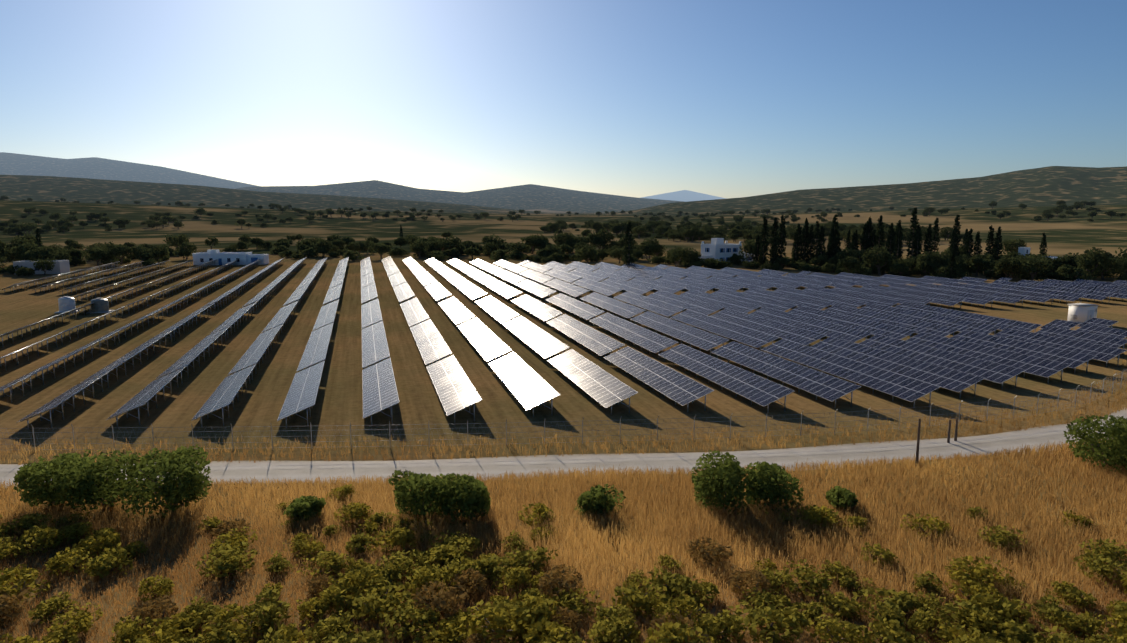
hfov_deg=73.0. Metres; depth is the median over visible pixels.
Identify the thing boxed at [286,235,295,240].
tree
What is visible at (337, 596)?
shrub
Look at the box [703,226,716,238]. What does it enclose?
grove tree
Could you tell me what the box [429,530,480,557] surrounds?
shrub
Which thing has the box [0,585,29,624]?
shrub
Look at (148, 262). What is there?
thicket
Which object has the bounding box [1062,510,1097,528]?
shrub
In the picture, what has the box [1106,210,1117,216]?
grove tree
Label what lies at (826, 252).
tree
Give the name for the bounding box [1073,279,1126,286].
solar row
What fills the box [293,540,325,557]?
shrub
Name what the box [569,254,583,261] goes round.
thicket
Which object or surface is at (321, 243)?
tree
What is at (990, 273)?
thicket
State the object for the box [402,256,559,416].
solar row
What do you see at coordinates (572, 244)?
grove tree
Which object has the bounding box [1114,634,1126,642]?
shrub
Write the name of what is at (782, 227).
cypress
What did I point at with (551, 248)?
tree
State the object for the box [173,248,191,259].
tree
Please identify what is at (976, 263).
tree
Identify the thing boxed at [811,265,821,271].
thicket
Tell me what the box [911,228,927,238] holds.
grove tree
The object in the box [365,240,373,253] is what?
tree
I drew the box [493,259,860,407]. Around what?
solar row
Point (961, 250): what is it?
tree
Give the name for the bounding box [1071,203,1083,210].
grove tree
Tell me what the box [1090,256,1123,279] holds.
tree
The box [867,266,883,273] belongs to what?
thicket
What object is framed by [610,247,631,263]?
tree
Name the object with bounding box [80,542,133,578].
shrub
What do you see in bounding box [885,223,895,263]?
cypress
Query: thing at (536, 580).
shrub
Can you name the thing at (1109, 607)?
shrub
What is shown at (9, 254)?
tree
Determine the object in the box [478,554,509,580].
shrub
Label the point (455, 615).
shrub
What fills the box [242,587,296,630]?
shrub
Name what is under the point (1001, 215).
grove tree
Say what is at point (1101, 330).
solar row
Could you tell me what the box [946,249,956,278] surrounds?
cypress
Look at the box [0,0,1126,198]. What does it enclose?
sky
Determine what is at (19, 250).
tree
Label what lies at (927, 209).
grove tree
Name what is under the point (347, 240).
tree
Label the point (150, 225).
grove tree
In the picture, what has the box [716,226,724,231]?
grove tree
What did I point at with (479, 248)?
thicket
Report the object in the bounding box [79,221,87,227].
grove tree
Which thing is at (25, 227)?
grove tree
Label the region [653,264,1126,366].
solar row
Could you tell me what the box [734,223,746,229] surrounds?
grove tree
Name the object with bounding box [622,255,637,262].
tree
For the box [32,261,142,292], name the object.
solar row
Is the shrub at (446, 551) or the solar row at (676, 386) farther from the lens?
the solar row at (676, 386)
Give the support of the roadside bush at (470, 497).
on the ground at (418, 407)
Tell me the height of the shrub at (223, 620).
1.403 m
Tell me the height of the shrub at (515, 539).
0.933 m
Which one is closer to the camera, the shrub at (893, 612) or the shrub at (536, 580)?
the shrub at (893, 612)
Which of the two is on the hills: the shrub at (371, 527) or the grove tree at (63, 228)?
the grove tree at (63, 228)
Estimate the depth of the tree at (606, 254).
267.85 m
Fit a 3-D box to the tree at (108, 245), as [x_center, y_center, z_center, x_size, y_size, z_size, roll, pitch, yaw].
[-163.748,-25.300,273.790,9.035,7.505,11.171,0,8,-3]
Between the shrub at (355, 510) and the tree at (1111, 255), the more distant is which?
the tree at (1111, 255)
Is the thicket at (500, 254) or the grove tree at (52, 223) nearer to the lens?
the thicket at (500, 254)
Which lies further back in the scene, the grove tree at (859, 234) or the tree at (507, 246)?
the grove tree at (859, 234)
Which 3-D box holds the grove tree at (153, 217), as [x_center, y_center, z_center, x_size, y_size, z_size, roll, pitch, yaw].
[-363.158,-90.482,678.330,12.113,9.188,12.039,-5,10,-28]
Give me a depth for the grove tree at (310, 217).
761.81 m
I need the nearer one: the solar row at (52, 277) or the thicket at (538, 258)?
the solar row at (52, 277)
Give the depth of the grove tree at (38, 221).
635.76 m
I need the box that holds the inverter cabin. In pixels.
[1067,303,1098,323]
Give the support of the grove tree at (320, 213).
on the hills
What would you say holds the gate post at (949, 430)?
on the gravel road
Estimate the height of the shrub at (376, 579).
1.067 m
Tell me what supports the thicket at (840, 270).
on the ground at (418, 407)
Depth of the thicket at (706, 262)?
241.95 m
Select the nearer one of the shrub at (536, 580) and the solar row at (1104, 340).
the shrub at (536, 580)
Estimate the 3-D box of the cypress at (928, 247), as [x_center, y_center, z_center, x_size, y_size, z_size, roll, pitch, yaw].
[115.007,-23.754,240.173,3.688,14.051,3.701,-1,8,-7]
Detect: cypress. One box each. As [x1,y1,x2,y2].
[34,228,42,248]
[622,221,634,265]
[752,234,764,267]
[759,216,770,265]
[769,217,778,260]
[770,237,777,263]
[776,215,786,268]
[791,232,800,263]
[793,223,802,258]
[799,218,809,261]
[806,225,814,263]
[813,221,819,264]
[817,225,825,266]
[826,214,840,258]
[827,227,836,258]
[836,230,841,251]
[843,230,850,249]
[848,232,858,250]
[857,223,870,264]
[865,216,872,265]
[869,230,876,265]
[875,215,885,252]
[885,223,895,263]
[893,220,904,258]
[906,208,918,257]
[911,225,922,256]
[922,224,933,253]
[931,217,940,252]
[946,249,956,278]
[947,227,958,254]
[948,215,961,255]
[961,229,967,255]
[963,229,974,256]
[973,231,982,254]
[984,225,995,257]
[991,243,1000,257]
[992,226,1002,262]
[1039,233,1047,254]
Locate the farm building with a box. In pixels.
[192,250,268,264]
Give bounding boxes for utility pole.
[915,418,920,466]
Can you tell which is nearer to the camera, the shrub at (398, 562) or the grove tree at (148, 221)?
the shrub at (398, 562)
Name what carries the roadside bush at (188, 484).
on the ground at (418, 407)
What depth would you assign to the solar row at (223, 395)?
88.34 m
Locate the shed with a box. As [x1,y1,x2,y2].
[13,260,69,273]
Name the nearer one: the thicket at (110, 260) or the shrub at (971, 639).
the shrub at (971, 639)
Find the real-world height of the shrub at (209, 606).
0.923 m
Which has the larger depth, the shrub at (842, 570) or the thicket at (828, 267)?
the thicket at (828, 267)
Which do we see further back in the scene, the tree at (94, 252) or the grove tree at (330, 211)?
the grove tree at (330, 211)
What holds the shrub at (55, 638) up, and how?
on the ground at (418, 407)
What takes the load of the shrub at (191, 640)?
on the ground at (418, 407)
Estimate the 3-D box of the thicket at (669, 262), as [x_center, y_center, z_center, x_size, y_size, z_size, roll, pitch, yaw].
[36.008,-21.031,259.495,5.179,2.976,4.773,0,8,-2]
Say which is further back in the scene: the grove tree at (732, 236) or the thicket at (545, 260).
the grove tree at (732, 236)
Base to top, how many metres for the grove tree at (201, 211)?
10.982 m
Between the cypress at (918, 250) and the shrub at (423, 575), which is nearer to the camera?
the shrub at (423, 575)
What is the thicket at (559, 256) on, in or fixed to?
on the ground at (418, 407)
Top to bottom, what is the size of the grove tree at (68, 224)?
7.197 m
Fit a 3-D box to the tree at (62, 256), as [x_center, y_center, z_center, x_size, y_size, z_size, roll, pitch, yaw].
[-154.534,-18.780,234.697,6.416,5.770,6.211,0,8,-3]
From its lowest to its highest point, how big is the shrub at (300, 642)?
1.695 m
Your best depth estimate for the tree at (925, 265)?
206.41 m
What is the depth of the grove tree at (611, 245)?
327.02 m
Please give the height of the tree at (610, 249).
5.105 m
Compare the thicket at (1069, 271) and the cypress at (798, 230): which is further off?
the cypress at (798, 230)
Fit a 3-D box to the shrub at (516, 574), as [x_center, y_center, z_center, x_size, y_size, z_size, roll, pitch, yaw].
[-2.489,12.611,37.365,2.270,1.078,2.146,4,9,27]
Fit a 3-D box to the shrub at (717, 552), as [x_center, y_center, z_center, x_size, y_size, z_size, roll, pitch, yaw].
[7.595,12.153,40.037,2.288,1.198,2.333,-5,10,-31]
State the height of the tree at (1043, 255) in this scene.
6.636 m
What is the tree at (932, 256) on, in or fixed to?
on the ground at (418, 407)
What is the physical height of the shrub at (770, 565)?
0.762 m
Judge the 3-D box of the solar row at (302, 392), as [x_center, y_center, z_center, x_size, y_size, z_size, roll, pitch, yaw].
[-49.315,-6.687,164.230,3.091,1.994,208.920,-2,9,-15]
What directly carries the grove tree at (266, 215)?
on the hills
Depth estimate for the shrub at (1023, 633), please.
32.20 m
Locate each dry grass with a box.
[0,439,1126,642]
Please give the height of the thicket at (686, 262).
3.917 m
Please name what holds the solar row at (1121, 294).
on the ground at (418, 407)
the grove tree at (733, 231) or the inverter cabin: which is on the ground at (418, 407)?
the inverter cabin
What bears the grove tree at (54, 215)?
on the hills
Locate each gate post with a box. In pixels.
[947,420,950,442]
[954,418,957,440]
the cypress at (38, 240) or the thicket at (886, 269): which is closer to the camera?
the thicket at (886, 269)
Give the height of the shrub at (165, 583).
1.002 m
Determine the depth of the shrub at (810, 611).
34.44 m
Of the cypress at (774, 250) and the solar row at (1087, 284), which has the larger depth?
the cypress at (774, 250)
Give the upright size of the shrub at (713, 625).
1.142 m
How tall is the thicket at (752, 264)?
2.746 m
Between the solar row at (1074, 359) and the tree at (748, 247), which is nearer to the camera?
the solar row at (1074, 359)
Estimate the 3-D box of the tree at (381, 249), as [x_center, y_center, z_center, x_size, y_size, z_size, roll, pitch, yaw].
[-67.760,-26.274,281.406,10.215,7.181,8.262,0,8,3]
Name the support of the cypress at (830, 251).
on the ground at (418, 407)
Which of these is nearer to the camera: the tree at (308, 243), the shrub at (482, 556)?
the shrub at (482, 556)
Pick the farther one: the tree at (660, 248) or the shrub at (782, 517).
the tree at (660, 248)
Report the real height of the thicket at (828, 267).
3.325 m
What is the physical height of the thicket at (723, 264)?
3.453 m
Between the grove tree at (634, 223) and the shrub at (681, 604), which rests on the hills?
the grove tree at (634, 223)
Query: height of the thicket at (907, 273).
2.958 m
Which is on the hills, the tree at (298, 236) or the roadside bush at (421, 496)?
the tree at (298, 236)
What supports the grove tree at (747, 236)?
on the hills
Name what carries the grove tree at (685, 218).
on the hills
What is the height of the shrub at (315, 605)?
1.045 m
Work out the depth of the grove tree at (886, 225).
466.40 m
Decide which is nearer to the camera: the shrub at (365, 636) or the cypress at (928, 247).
the shrub at (365, 636)
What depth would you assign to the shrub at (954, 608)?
33.82 m
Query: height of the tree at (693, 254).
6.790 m
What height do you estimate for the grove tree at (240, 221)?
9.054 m
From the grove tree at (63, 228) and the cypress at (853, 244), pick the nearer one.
the cypress at (853, 244)
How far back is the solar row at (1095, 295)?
161.77 m
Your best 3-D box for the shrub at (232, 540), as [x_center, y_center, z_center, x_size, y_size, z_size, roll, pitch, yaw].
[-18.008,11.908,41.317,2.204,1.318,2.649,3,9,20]
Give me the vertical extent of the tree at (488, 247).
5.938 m
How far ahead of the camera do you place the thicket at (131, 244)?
323.95 m
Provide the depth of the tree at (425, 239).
308.43 m
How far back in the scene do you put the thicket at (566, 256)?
274.79 m
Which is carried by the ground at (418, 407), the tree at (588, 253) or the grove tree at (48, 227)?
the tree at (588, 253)
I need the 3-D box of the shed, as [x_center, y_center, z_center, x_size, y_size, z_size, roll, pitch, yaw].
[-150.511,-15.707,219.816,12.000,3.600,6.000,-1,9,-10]
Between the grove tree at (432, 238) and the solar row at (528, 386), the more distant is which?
the grove tree at (432, 238)
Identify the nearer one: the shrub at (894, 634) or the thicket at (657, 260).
the shrub at (894, 634)
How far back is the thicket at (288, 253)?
291.54 m
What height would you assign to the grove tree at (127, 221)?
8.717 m
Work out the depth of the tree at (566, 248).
286.48 m
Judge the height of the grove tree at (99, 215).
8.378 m
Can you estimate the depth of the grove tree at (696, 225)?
580.36 m
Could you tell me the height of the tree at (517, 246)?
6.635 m
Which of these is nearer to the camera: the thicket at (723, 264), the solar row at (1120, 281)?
the solar row at (1120, 281)
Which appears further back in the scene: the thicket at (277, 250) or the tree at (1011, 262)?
the thicket at (277, 250)
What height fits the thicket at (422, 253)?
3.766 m
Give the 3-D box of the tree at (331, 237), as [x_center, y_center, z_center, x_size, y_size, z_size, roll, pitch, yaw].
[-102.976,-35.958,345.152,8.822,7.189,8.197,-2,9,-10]
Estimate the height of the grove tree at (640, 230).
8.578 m
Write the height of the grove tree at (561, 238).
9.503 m
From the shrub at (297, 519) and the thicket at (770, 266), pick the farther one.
the thicket at (770, 266)
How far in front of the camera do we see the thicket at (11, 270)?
215.17 m
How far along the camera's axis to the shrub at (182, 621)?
33.09 m
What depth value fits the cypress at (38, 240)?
249.31 m
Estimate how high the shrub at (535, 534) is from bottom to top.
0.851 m
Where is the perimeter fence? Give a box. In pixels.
[0,369,1126,451]
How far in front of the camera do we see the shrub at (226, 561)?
38.62 m
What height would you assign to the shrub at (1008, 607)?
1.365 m
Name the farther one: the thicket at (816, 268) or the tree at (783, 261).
the tree at (783, 261)
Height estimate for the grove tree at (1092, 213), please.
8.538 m
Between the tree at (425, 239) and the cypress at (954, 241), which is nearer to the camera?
the cypress at (954, 241)
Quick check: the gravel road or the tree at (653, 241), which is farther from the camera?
the tree at (653, 241)
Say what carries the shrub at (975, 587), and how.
on the ground at (418, 407)
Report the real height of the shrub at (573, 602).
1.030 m
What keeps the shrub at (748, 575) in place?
on the ground at (418, 407)
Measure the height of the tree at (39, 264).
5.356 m
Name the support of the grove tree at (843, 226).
on the hills
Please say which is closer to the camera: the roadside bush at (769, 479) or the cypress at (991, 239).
the roadside bush at (769, 479)
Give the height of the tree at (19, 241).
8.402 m
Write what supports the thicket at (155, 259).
on the ground at (418, 407)
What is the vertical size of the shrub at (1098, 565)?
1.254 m
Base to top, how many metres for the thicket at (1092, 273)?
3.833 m
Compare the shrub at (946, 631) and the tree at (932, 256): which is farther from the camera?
the tree at (932, 256)
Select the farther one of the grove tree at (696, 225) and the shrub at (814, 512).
the grove tree at (696, 225)
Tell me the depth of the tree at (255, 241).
338.58 m
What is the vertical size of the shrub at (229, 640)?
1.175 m
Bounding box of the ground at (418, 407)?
[0,251,1126,642]
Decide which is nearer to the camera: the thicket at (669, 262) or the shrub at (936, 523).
the shrub at (936, 523)
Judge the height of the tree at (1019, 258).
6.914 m
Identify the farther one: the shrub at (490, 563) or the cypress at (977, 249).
the cypress at (977, 249)
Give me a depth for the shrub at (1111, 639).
31.61 m
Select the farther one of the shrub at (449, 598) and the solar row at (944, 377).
the solar row at (944, 377)
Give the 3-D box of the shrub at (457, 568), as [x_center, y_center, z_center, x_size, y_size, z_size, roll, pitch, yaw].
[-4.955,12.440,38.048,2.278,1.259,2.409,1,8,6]
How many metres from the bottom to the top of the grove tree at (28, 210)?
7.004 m
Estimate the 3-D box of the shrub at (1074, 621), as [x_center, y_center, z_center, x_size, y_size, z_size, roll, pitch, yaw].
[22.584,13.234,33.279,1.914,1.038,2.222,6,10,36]
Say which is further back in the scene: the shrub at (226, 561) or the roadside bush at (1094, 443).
the roadside bush at (1094, 443)
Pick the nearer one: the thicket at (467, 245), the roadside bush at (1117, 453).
the roadside bush at (1117, 453)
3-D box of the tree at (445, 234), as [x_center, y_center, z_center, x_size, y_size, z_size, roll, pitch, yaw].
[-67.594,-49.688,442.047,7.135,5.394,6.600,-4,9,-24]
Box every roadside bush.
[13,452,89,506]
[53,449,156,510]
[121,444,212,520]
[283,495,325,521]
[388,469,457,518]
[434,473,490,527]
[574,484,625,515]
[691,449,759,514]
[745,461,804,513]
[826,486,858,510]
[1064,414,1126,471]
[1102,433,1126,467]
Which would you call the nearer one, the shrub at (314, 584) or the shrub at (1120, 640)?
the shrub at (1120, 640)
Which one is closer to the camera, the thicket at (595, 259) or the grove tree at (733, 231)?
the thicket at (595, 259)
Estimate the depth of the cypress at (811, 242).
237.69 m
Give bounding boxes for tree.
[0,240,11,253]
[1,220,12,227]
[3,227,11,233]
[3,246,20,261]
[10,225,21,234]
[10,237,41,246]
[11,242,42,257]
[12,233,35,244]
[16,221,32,233]
[19,248,48,260]
[21,224,37,233]
[23,207,33,213]
[30,245,54,258]
[33,257,55,274]
[35,219,43,224]
[39,208,48,214]
[41,223,51,232]
[46,220,57,229]
[48,252,71,261]
[49,212,62,220]
[49,243,65,250]
[53,247,85,259]
[57,218,69,225]
[57,225,67,230]
[62,222,73,228]
[67,215,78,224]
[68,242,83,249]
[68,249,84,259]
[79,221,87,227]
[81,246,110,265]
[91,212,102,220]
[92,241,121,249]
[99,217,109,222]
[107,244,130,264]
[112,219,125,228]
[117,218,130,224]
[128,244,152,260]
[132,247,153,261]
[138,243,154,248]
[144,220,156,224]
[146,222,154,228]
[149,215,160,221]
[150,245,168,262]
[151,221,160,226]
[158,219,168,227]
[161,215,173,223]
[163,234,189,246]
[173,221,184,228]
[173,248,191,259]
[175,241,196,258]
[193,208,206,217]
[204,236,219,249]
[234,219,245,227]
[238,234,250,243]
[248,237,264,249]
[259,223,268,226]
[263,213,273,219]
[272,240,289,247]
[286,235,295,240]
[294,234,303,240]
[297,244,310,253]
[299,240,314,247]
[301,236,319,243]
[304,215,313,222]
[314,239,332,256]
[316,210,324,217]
[316,246,329,256]
[326,208,334,214]
[326,234,341,240]
[329,245,340,251]
[331,239,344,247]
[337,208,345,216]
[341,236,354,244]
[343,242,359,254]
[358,241,366,253]
[365,236,378,242]
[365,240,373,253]
[367,241,393,258]
[392,237,408,247]
[407,235,424,246]
[409,240,428,257]
[412,237,428,243]
[427,240,443,250]
[429,236,441,249]
[441,231,452,236]
[441,235,464,249]
[463,247,479,258]
[480,212,489,217]
[481,234,506,246]
[482,242,498,255]
[498,242,506,249]
[504,242,515,250]
[509,241,530,252]
[520,234,545,253]
[530,233,548,248]
[532,238,548,248]
[537,249,548,255]
[538,241,555,249]
[540,226,548,232]
[544,244,561,253]
[548,223,559,232]
[551,232,577,245]
[555,220,565,228]
[558,243,573,253]
[565,237,581,253]
[571,235,588,243]
[574,244,597,263]
[575,242,586,248]
[575,244,591,257]
[581,229,591,235]
[586,231,599,246]
[591,221,602,231]
[591,235,607,248]
[592,227,614,248]
[593,249,606,261]
[598,249,608,261]
[604,240,617,248]
[608,245,620,253]
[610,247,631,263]
[611,223,624,232]
[615,221,626,232]
[617,233,625,238]
[618,234,636,247]
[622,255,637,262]
[626,220,642,234]
[631,249,643,261]
[632,226,646,238]
[639,236,659,257]
[640,243,656,258]
[642,223,651,231]
[643,232,651,236]
[647,220,662,232]
[653,244,666,255]
[654,225,670,233]
[661,221,671,225]
[663,229,674,240]
[664,246,680,264]
[668,232,677,240]
[669,247,689,266]
[675,226,687,232]
[675,232,683,241]
[676,246,701,266]
[681,215,688,222]
[682,232,691,241]
[684,227,699,241]
[690,223,703,228]
[694,229,706,240]
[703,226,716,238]
[712,230,724,236]
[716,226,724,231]
[729,228,742,241]
[729,233,738,241]
[733,216,741,222]
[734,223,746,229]
[737,228,752,240]
[738,239,765,260]
[743,232,754,239]
[758,224,773,239]
[775,257,789,268]
[786,227,802,239]
[810,255,828,265]
[812,248,828,259]
[834,247,861,261]
[837,249,868,265]
[837,256,860,272]
[838,223,846,230]
[840,230,848,241]
[844,230,862,242]
[846,224,856,229]
[862,244,896,275]
[872,229,888,241]
[874,222,889,229]
[892,258,914,268]
[905,256,917,268]
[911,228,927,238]
[915,251,942,274]
[915,257,937,274]
[924,207,935,215]
[939,227,957,240]
[942,254,965,265]
[943,246,966,257]
[964,255,991,276]
[973,252,995,269]
[988,200,996,208]
[993,257,1025,280]
[994,258,1023,277]
[997,212,1005,219]
[1000,237,1026,254]
[1000,250,1021,259]
[1006,254,1031,279]
[1014,257,1057,280]
[1018,255,1052,259]
[1023,253,1053,259]
[1041,212,1053,220]
[1047,255,1068,271]
[1051,207,1062,216]
[1052,256,1076,271]
[1056,203,1067,210]
[1061,252,1091,269]
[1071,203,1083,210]
[1075,247,1115,276]
[1087,250,1115,268]
[1088,211,1097,217]
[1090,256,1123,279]
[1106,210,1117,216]
[1114,247,1126,269]
[1117,258,1126,275]
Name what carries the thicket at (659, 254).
on the ground at (418, 407)
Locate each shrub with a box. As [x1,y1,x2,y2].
[0,523,19,540]
[0,537,21,559]
[0,567,50,605]
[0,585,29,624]
[0,633,11,642]
[0,633,45,642]
[5,512,51,536]
[5,564,38,584]
[13,525,70,557]
[28,591,80,624]
[38,630,78,642]
[44,546,91,574]
[46,602,102,640]
[52,509,91,528]
[52,521,93,544]
[73,529,121,557]
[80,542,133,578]
[85,527,117,539]
[110,615,154,642]
[120,541,147,557]
[123,626,184,642]
[130,596,178,629]
[138,575,174,601]
[149,610,207,638]
[175,596,222,624]
[180,632,221,642]
[181,603,274,642]
[194,541,257,577]
[197,516,222,531]
[207,526,257,555]
[210,518,250,540]
[217,633,244,642]
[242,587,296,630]
[257,627,292,642]
[261,550,293,574]
[262,582,282,598]
[273,623,311,642]
[276,501,289,512]
[281,517,303,530]
[282,532,318,552]
[287,641,314,642]
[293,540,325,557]
[293,597,332,624]
[296,550,354,580]
[305,610,363,642]
[306,574,334,595]
[316,581,371,614]
[322,524,341,536]
[322,565,387,596]
[323,628,395,642]
[326,484,357,502]
[333,502,372,526]
[345,532,378,554]
[345,559,377,575]
[351,573,419,621]
[356,518,380,534]
[365,567,398,598]
[370,511,405,527]
[371,526,416,554]
[372,549,425,582]
[378,598,439,639]
[394,517,436,533]
[405,548,429,563]
[406,564,456,595]
[407,565,444,582]
[412,581,468,620]
[413,618,467,642]
[415,539,468,572]
[417,529,435,543]
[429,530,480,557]
[441,557,485,585]
[443,607,473,631]
[450,567,486,597]
[456,599,550,642]
[462,631,506,642]
[476,553,500,564]
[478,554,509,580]
[484,595,511,609]
[488,566,534,594]
[490,591,561,642]
[498,530,528,551]
[502,546,557,576]
[518,502,554,526]
[520,588,546,601]
[523,617,591,642]
[526,571,544,588]
[529,525,555,542]
[537,564,583,597]
[547,587,604,616]
[549,604,581,634]
[587,605,635,628]
[587,615,640,642]
[611,574,679,618]
[622,569,649,593]
[643,566,696,596]
[643,621,713,642]
[645,594,709,627]
[645,612,711,642]
[652,554,683,572]
[667,575,718,604]
[686,537,733,566]
[693,609,745,642]
[699,636,724,642]
[724,598,809,642]
[728,568,770,596]
[741,586,790,610]
[751,558,776,570]
[756,567,793,593]
[777,511,793,523]
[781,559,832,596]
[786,600,823,625]
[796,505,839,529]
[807,613,873,642]
[819,590,868,618]
[820,559,857,581]
[835,515,869,534]
[839,575,876,594]
[852,587,917,612]
[860,542,898,566]
[866,613,922,642]
[868,600,905,631]
[900,512,951,537]
[906,604,954,642]
[910,571,942,594]
[911,591,952,615]
[936,622,993,642]
[938,600,983,631]
[944,635,997,642]
[945,556,1015,585]
[945,572,1003,605]
[955,607,1013,638]
[961,592,1032,629]
[964,506,987,519]
[975,629,1020,642]
[977,525,1027,549]
[989,576,1024,598]
[997,620,1073,642]
[1029,594,1068,625]
[1041,632,1104,642]
[1043,580,1096,608]
[1054,610,1105,639]
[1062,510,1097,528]
[1073,553,1126,586]
[1079,538,1126,566]
[1092,633,1116,642]
[1100,611,1126,642]
[1106,599,1126,618]
[1114,603,1126,620]
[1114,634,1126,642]
[1120,577,1126,593]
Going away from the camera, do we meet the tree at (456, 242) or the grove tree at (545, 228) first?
the tree at (456, 242)
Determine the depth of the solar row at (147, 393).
89.27 m
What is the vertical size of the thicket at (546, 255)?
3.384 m
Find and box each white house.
[698,238,754,261]
[1018,247,1057,258]
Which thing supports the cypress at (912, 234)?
on the ground at (418, 407)
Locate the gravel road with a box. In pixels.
[0,407,1126,487]
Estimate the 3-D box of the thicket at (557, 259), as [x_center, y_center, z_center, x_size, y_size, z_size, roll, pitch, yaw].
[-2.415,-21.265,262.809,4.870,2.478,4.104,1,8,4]
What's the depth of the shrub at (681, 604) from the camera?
33.99 m
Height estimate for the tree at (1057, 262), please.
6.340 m
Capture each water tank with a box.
[55,296,80,312]
[87,298,113,312]
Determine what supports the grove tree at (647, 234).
on the hills
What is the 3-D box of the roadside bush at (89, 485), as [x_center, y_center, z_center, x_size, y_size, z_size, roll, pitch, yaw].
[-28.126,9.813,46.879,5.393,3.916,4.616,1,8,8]
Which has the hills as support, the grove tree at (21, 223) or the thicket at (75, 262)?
the grove tree at (21, 223)
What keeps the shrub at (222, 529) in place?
on the ground at (418, 407)
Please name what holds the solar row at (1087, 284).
on the ground at (418, 407)
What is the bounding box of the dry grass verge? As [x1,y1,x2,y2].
[0,360,1126,464]
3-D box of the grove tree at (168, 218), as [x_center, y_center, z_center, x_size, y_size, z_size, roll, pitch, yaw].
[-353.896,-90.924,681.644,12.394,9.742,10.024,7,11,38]
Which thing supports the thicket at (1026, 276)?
on the ground at (418, 407)
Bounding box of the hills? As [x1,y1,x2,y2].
[0,152,1126,260]
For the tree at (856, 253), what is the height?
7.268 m
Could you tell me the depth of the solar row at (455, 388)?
90.00 m
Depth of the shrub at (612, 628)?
32.37 m
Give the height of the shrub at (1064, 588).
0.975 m
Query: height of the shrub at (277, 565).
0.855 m
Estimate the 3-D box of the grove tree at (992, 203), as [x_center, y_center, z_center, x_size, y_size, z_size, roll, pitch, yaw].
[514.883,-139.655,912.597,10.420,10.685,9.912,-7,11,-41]
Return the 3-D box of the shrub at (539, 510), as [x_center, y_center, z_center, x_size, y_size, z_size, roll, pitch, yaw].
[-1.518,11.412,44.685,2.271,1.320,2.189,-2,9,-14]
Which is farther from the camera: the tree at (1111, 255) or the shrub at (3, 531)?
the tree at (1111, 255)
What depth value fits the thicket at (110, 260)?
252.07 m
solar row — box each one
[0,259,259,402]
[0,260,214,346]
[0,260,236,370]
[1,261,118,291]
[16,258,283,428]
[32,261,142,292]
[59,260,168,293]
[73,260,191,300]
[106,258,304,426]
[191,257,327,426]
[277,257,348,427]
[361,257,398,424]
[381,256,481,422]
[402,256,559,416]
[424,257,637,414]
[446,258,713,411]
[469,259,793,412]
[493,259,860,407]
[518,260,939,406]
[544,261,984,397]
[568,261,1024,388]
[594,262,1070,382]
[623,263,1095,373]
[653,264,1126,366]
[687,266,1126,354]
[720,267,1126,345]
[759,269,1118,327]
[797,271,996,307]
[837,272,1027,306]
[881,274,1056,305]
[921,276,1085,303]
[958,277,1114,301]
[992,277,1126,299]
[1042,279,1126,290]
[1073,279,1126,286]
[1114,280,1126,283]
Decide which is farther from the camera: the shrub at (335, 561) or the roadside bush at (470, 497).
the roadside bush at (470, 497)
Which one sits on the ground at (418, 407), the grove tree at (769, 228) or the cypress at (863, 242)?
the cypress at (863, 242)
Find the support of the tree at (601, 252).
on the ground at (418, 407)
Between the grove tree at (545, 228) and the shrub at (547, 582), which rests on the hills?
the grove tree at (545, 228)
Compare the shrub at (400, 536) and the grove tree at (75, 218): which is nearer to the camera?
the shrub at (400, 536)
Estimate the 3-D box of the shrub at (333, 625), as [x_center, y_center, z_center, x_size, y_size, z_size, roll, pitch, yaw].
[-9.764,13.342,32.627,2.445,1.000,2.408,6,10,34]
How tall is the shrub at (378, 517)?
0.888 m
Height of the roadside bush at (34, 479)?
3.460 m
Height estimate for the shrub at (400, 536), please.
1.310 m
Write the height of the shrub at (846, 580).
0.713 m
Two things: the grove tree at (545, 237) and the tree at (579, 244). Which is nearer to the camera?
the tree at (579, 244)
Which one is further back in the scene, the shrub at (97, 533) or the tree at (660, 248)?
the tree at (660, 248)
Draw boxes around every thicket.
[5,265,21,273]
[15,267,35,275]
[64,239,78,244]
[69,257,85,265]
[100,257,118,264]
[118,257,130,262]
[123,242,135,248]
[140,255,161,261]
[142,258,155,265]
[154,244,174,255]
[222,246,236,251]
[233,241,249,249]
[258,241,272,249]
[270,245,288,253]
[279,250,295,256]
[291,253,303,258]
[298,247,318,257]
[329,251,339,256]
[342,250,364,260]
[389,249,402,255]
[396,248,409,255]
[413,250,427,257]
[426,251,443,258]
[432,254,447,259]
[445,248,459,257]
[462,243,471,248]
[475,245,483,253]
[489,249,508,261]
[507,250,523,259]
[521,255,534,260]
[532,256,543,261]
[539,252,551,257]
[541,256,553,263]
[550,252,563,259]
[553,256,562,262]
[558,252,570,260]
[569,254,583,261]
[584,256,603,261]
[647,256,665,263]
[648,251,662,256]
[663,257,676,263]
[680,257,700,266]
[689,261,701,266]
[699,258,717,266]
[713,259,732,268]
[727,253,748,264]
[741,260,761,268]
[760,261,781,269]
[791,261,806,269]
[798,265,815,271]
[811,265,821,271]
[821,262,837,272]
[835,268,847,273]
[847,265,871,275]
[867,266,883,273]
[870,263,892,273]
[886,268,912,275]
[923,265,940,276]
[930,264,960,278]
[943,266,970,278]
[960,263,974,273]
[981,270,1009,277]
[1017,270,1047,280]
[1055,264,1093,280]
[1065,267,1096,279]
[1093,268,1117,276]
[1114,274,1126,280]

